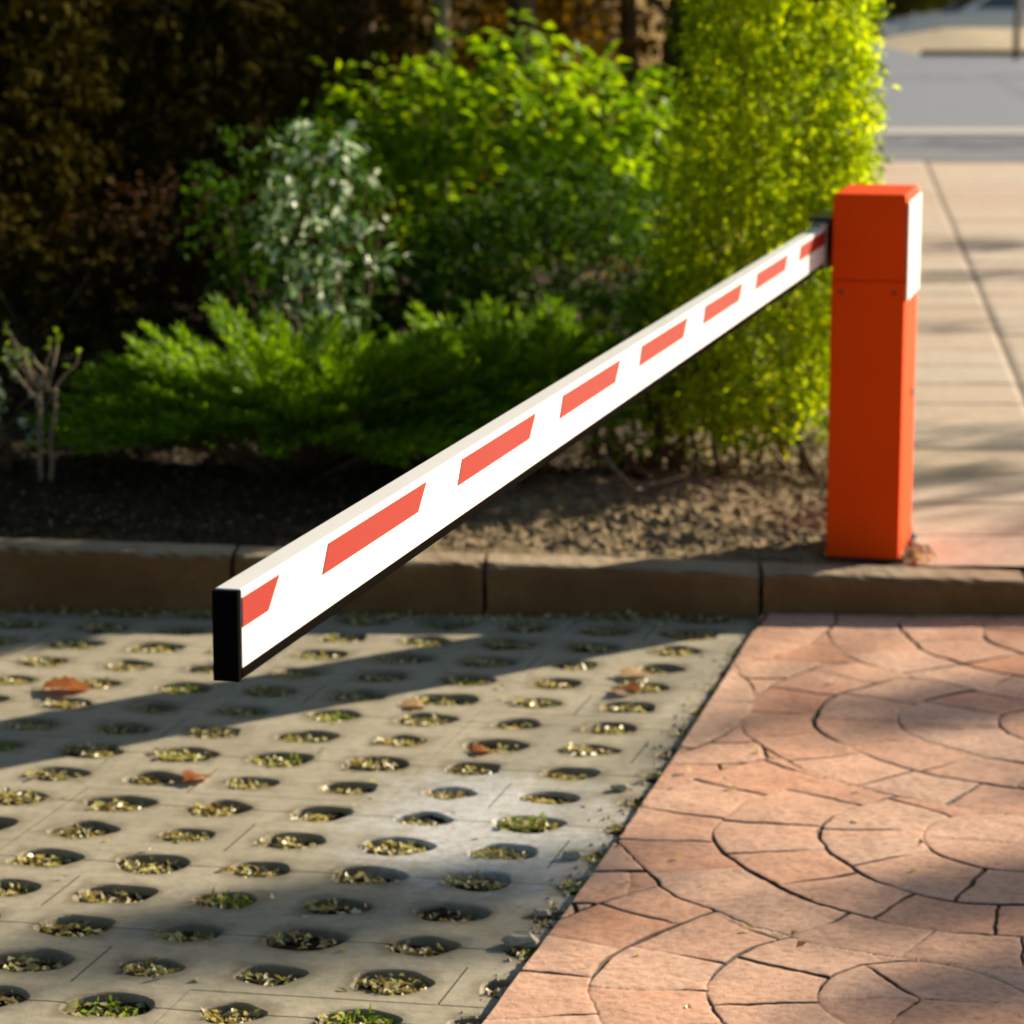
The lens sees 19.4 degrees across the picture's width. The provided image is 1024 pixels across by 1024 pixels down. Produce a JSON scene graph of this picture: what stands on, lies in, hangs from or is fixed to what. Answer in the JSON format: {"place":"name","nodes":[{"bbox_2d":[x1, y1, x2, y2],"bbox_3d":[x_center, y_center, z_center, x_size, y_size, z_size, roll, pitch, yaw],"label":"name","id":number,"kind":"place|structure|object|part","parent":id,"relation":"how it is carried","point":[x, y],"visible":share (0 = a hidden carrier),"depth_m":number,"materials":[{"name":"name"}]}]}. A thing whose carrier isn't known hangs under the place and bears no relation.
{"place":"outdoors","nodes":[
{"label":"outdoors","id":0,"kind":"place"},
{"bbox_2d":[0,584,761,1023],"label":"driveway","id":1,"kind":"structure","parent":0,"point":[226,956],"depth_m":6.61,"materials":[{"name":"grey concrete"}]},
{"bbox_2d":[30,675,93,690],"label":"fallen leaf","id":2,"kind":"object","parent":1,"relation":"on","point":[70,683],"visible":1,"depth_m":7.57,"materials":[{"name":"orange plant"}]},
{"bbox_2d":[178,770,210,782],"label":"fallen leaf","id":3,"kind":"object","parent":1,"relation":"on","point":[189,775],"visible":1,"depth_m":6.74,"materials":[{"name":"orange plant"}]},
{"bbox_2d":[0,617,722,1023],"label":"grass tufts","id":4,"kind":"object","parent":1,"relation":"on","point":[346,1019],"visible":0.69,"depth_m":6.00,"materials":[{"name":"green plant"}]},
{"bbox_2d":[400,697,426,707],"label":"fallen leaf","id":5,"kind":"object","parent":1,"relation":"on","point":[412,702],"visible":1,"depth_m":7.41,"materials":[{"name":"beige plant"}]},
{"bbox_2d":[464,744,494,752],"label":"fallen leaf","id":6,"kind":"object","parent":1,"relation":"on","point":[477,747],"visible":1,"depth_m":6.99,"materials":[{"name":"orange plant"}]},
{"bbox_2d":[0,547,1020,1023],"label":"dry litter","id":7,"kind":"object","parent":1,"relation":"on","point":[390,987],"visible":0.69,"depth_m":6.75,"materials":[{"name":"yellow plant"}]},
{"bbox_2d":[0,538,1023,622],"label":"kerb","id":8,"kind":"structure","parent":1,"relation":"on","point":[45,575],"depth_m":8.38,"materials":[{"name":"concrete"}]},
{"bbox_2d":[501,930,540,946],"bbox_3d":[0.019,0.801,5.637,0.068,0.022,0.052,6,12,30],"label":"stone chip","id":9,"kind":"object","parent":1,"relation":"on","point":[521,938],"visible":1,"depth_m":5.62,"materials":[{"name":"grey stone"}]},
{"bbox_2d":[532,908,550,915],"bbox_3d":[0.058,0.774,5.810,0.038,0.011,0.023,0,11,0],"label":"stone chip","id":10,"kind":"object","parent":1,"relation":"on","point":[541,912],"visible":1,"depth_m":5.80,"materials":[{"name":"grey stone"}]},
{"bbox_2d":[561,850,584,858],"bbox_3d":[0.126,0.703,6.171,0.047,0.014,0.032,-4,11,-20],"label":"stone chip","id":11,"kind":"object","parent":1,"relation":"on","point":[572,854],"visible":1,"depth_m":6.16,"materials":[{"name":"grey stone"}]},
{"bbox_2d":[457,639,746,1023],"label":"grit","id":12,"kind":"object","parent":1,"relation":"on","point":[508,959],"visible":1,"depth_m":6.44,"materials":[{"name":"gravel"}]},
{"bbox_2d":[610,783,629,790],"bbox_3d":[0.240,0.610,6.669,0.046,0.013,0.028,0,11,0],"label":"stone chip","id":13,"kind":"object","parent":1,"relation":"on","point":[621,786],"visible":1,"depth_m":6.66,"materials":[{"name":"grey stone"}]},
{"bbox_2d":[611,682,642,693],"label":"fallen leaf","id":14,"kind":"object","parent":1,"relation":"on","point":[634,686],"visible":1,"depth_m":7.53,"materials":[{"name":"brown plant"}]},
{"bbox_2d":[614,666,649,676],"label":"fallen leaf","id":15,"kind":"object","parent":1,"relation":"on","point":[626,670],"visible":1,"depth_m":7.70,"materials":[{"name":"beige plant"}]},
{"bbox_2d":[2,0,830,311],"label":"earth bank","id":16,"kind":"structure","parent":0,"point":[464,24],"depth_m":17.82,"materials":[{"name":"brown soil"}]},
{"bbox_2d":[647,0,887,243],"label":"conifer tree","id":17,"kind":"object","parent":16,"relation":"on","point":[649,5],"depth_m":17.27,"materials":[{"name":"green plant"}]},
{"bbox_2d":[0,229,940,567],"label":"planting bed","id":18,"kind":"object","parent":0,"point":[530,531],"visible":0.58,"depth_m":9.33,"materials":[{"name":"soil"}]},
{"bbox_2d":[0,345,57,472],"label":"pale shrub","id":19,"kind":"object","parent":18,"relation":"on","point":[7,451],"visible":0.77,"depth_m":9.69,"materials":[{"name":"green plant"}]},
{"bbox_2d":[1,321,81,481],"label":"sapling","id":20,"kind":"object","parent":18,"relation":"on","point":[39,385],"visible":0.98,"depth_m":9.40,"materials":[{"name":"brown plant"}]},
{"bbox_2d":[0,0,148,333],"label":"evergreen tree","id":21,"kind":"object","parent":18,"relation":"on","point":[17,98],"visible":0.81,"depth_m":11.76,"materials":[{"name":"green plant"}]},
{"bbox_2d":[0,211,184,398],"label":"dark shrub","id":22,"kind":"object","parent":18,"relation":"on","point":[109,343],"visible":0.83,"depth_m":11.17,"materials":[{"name":"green plant"}]},
{"bbox_2d":[23,169,306,371],"bbox_3d":[-1.342,-0.885,11.534,1.065,0.878,0.983,-5,12,-24],"label":"dark shrub","id":23,"kind":"object","parent":18,"relation":"on","point":[173,189],"visible":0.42,"depth_m":11.38,"materials":[{"name":"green plant"}]},
{"bbox_2d":[0,0,342,329],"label":"evergreen tree","id":24,"kind":"object","parent":18,"relation":"on","point":[126,139],"visible":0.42,"depth_m":12.82,"materials":[{"name":"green plant"}]},
{"bbox_2d":[32,0,476,296],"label":"evergreen tree","id":25,"kind":"object","parent":18,"relation":"on","point":[220,158],"visible":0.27,"depth_m":13.75,"materials":[{"name":"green plant"}]},
{"bbox_2d":[162,99,413,359],"bbox_3d":[-0.771,-0.843,10.517,0.777,1.199,0.755,9,14,41],"label":"silver leaved shrub","id":26,"kind":"object","parent":18,"relation":"on","point":[340,224],"visible":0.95,"depth_m":10.39,"materials":[{"name":"green plant"}]},
{"bbox_2d":[151,163,424,355],"bbox_3d":[-0.844,-0.868,11.425,1.066,0.912,0.996,0,11,0],"label":"dark shrub","id":27,"kind":"object","parent":18,"relation":"on","point":[208,267],"visible":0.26,"depth_m":11.33,"materials":[{"name":"green plant"}]},
{"bbox_2d":[21,292,579,480],"bbox_3d":[-0.695,-0.381,9.707,1.833,0.616,1.263,0,11,0],"label":"spreading juniper","id":28,"kind":"object","parent":18,"relation":"on","point":[262,394],"visible":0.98,"depth_m":9.52,"materials":[{"name":"green plant"}]},
{"bbox_2d":[330,0,376,278],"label":"shade tree","id":29,"kind":"object","parent":18,"relation":"on","point":[356,9],"visible":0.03,"depth_m":14.59,"materials":[{"name":"brown plant"}]},
{"bbox_2d":[211,0,607,259],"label":"evergreen tree","id":30,"kind":"object","parent":18,"relation":"on","point":[483,17],"visible":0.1,"depth_m":15.01,"materials":[{"name":"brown plant"}]},
{"bbox_2d":[285,215,576,350],"bbox_3d":[-0.327,-0.770,11.483,1.012,0.723,0.999,9,14,39],"label":"dark shrub","id":31,"kind":"object","parent":18,"relation":"on","point":[435,292],"visible":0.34,"depth_m":11.25,"materials":[{"name":"green plant"}]},
{"bbox_2d":[427,0,450,321],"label":"broadleaf tree","id":32,"kind":"object","parent":18,"relation":"on","point":[441,18],"visible":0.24,"depth_m":13.42,"materials":[{"name":"brown plant"}]},
{"bbox_2d":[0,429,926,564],"bbox_3d":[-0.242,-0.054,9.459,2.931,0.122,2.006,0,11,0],"label":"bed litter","id":33,"kind":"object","parent":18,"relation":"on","point":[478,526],"visible":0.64,"depth_m":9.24,"materials":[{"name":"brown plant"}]},
{"bbox_2d":[279,9,721,326],"bbox_3d":[-0.015,-1.367,12.622,1.999,1.479,1.431,0,11,0],"label":"broad leaved shrub","id":34,"kind":"object","parent":18,"relation":"on","point":[431,148],"visible":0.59,"depth_m":12.40,"materials":[{"name":"green plant"}]},
{"bbox_2d":[359,292,663,450],"bbox_3d":[-0.017,-0.432,10.048,1.077,0.618,1.271,0,11,0],"label":"trailing juniper","id":35,"kind":"object","parent":18,"relation":"on","point":[554,348],"visible":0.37,"depth_m":9.79,"materials":[{"name":"green plant"}]},
{"bbox_2d":[495,0,535,298],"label":"broadleaf tree","id":36,"kind":"object","parent":18,"relation":"on","point":[516,7],"visible":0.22,"depth_m":14.27,"materials":[{"name":"brown plant"}]},
{"bbox_2d":[391,148,729,349],"bbox_3d":[0.207,-0.917,11.634,1.437,0.981,0.937,0,11,0],"label":"shaded shrub","id":37,"kind":"object","parent":18,"relation":"on","point":[481,240],"visible":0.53,"depth_m":11.48,"materials":[{"name":"green plant"}]},
{"bbox_2d":[212,184,921,681],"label":"barrier gate","id":38,"kind":"structure","parent":18,"relation":"on","point":[862,240],"depth_m":6.51,"materials":[{"name":"white metal"}]},
{"bbox_2d":[602,452,633,490],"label":"twig","id":39,"kind":"object","parent":18,"relation":"on","point":[618,472],"visible":1,"depth_m":9.42,"materials":[{"name":"brown wood"}]},
{"bbox_2d":[567,402,671,480],"bbox_3d":[0.348,-0.245,9.874,0.349,0.332,0.317,4,11,18],"label":"leafy plant","id":40,"kind":"object","parent":18,"relation":"on","point":[624,463],"visible":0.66,"depth_m":9.85,"materials":[{"name":"green plant"}]},
{"bbox_2d":[465,0,822,218],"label":"rusty tree","id":41,"kind":"object","parent":18,"relation":"on","point":[632,45],"visible":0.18,"depth_m":16.52,"materials":[{"name":"brown plant"}]},
{"bbox_2d":[630,5,688,251],"bbox_3d":[1.849,-5.406,15.950,4.863,8.206,4.510,0,11,0],"label":"shade tree","id":42,"kind":"object","parent":18,"relation":"on","point":[668,62],"visible":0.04,"depth_m":16.39,"materials":[{"name":"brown plant"}]},
{"bbox_2d":[639,450,694,487],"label":"twig","id":43,"kind":"object","parent":18,"relation":"on","point":[668,479],"visible":1,"depth_m":9.64,"materials":[{"name":"brown wood"}]},
{"bbox_2d":[608,252,744,471],"bbox_3d":[0.526,-0.497,10.043,0.461,0.765,0.499,5,12,23],"label":"green shrub","id":44,"kind":"object","parent":18,"relation":"on","point":[676,459],"visible":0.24,"depth_m":10.02,"materials":[{"name":"green plant"}]},
{"bbox_2d":[626,0,901,475],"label":"hedge shrub","id":45,"kind":"object","parent":18,"relation":"on","point":[792,394],"visible":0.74,"depth_m":9.75,"materials":[{"name":"green plant"}]},
{"bbox_2d":[653,0,888,308],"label":"conifer tree","id":46,"kind":"object","parent":18,"relation":"on","point":[675,26],"visible":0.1,"depth_m":14.90,"materials":[{"name":"green plant"}]},
{"bbox_2d":[769,446,788,468],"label":"twig","id":47,"kind":"object","parent":18,"relation":"on","point":[780,458],"visible":1,"depth_m":9.69,"materials":[{"name":"brown wood"}]},
{"bbox_2d":[236,168,1023,584],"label":"ground","id":48,"kind":"structure","parent":0,"point":[1014,568],"depth_m":13.69,"materials":[{"name":"brown soil"}]},
{"bbox_2d":[482,614,1023,1023],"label":"brick paving","id":49,"kind":"structure","parent":0,"point":[909,730],"depth_m":6.15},
{"bbox_2d":[788,37,915,54],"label":"side road","id":50,"kind":"structure","parent":0,"point":[888,50],"depth_m":49.67,"materials":[{"name":"grey asphalt"}]},
{"bbox_2d":[777,136,1023,160],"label":"cycle track","id":51,"kind":"structure","parent":0,"point":[954,148],"depth_m":25.77,"materials":[{"name":"grey asphalt"}]},
{"bbox_2d":[792,55,1023,127],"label":"road","id":52,"kind":"structure","parent":0,"point":[961,92],"depth_m":36.40,"materials":[{"name":"grey asphalt"}]},
{"bbox_2d":[871,128,1023,135],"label":"road kerb","id":53,"kind":"structure","parent":52,"relation":"on","point":[954,132],"depth_m":27.68,"materials":[{"name":"grey concrete"}]},
{"bbox_2d":[867,2,953,32],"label":"car park","id":54,"kind":"structure","parent":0,"point":[882,29],"depth_m":99.29,"materials":[{"name":"grey asphalt"}]},
{"bbox_2d":[831,0,960,38],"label":"tree","id":55,"kind":"object","parent":54,"relation":"on","point":[902,8],"visible":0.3,"depth_m":71.70,"materials":[{"name":"green plant"}]},
{"bbox_2d":[867,161,1023,565],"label":"footpath","id":56,"kind":"structure","parent":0,"point":[967,507],"depth_m":12.62,"materials":[{"name":"beige concrete"}]},
{"bbox_2d":[872,28,1023,54],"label":"verge","id":57,"kind":"structure","parent":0,"point":[916,43],"depth_m":52.55,"materials":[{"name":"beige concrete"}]},
{"bbox_2d":[1012,0,1021,59],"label":"young verge tree","id":58,"kind":"object","parent":57,"relation":"on","point":[1016,40],"visible":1,"depth_m":46.14,"materials":[{"name":"brown plant"}]},
{"bbox_2d":[883,0,1023,37],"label":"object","id":59,"kind":"object","parent":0,"point":[980,14],"visible":0.48,"depth_m":61.34,"materials":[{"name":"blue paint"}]},
{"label":"side window","id":60,"kind":"part","parent":59,"relation":"part of","materials":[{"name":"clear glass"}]},
{"bbox_2d":[920,50,1023,55],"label":"verge edge","id":61,"kind":"object","parent":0,"point":[965,52],"visible":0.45,"depth_m":47.83,"materials":[{"name":"grey concrete"}]}
]}

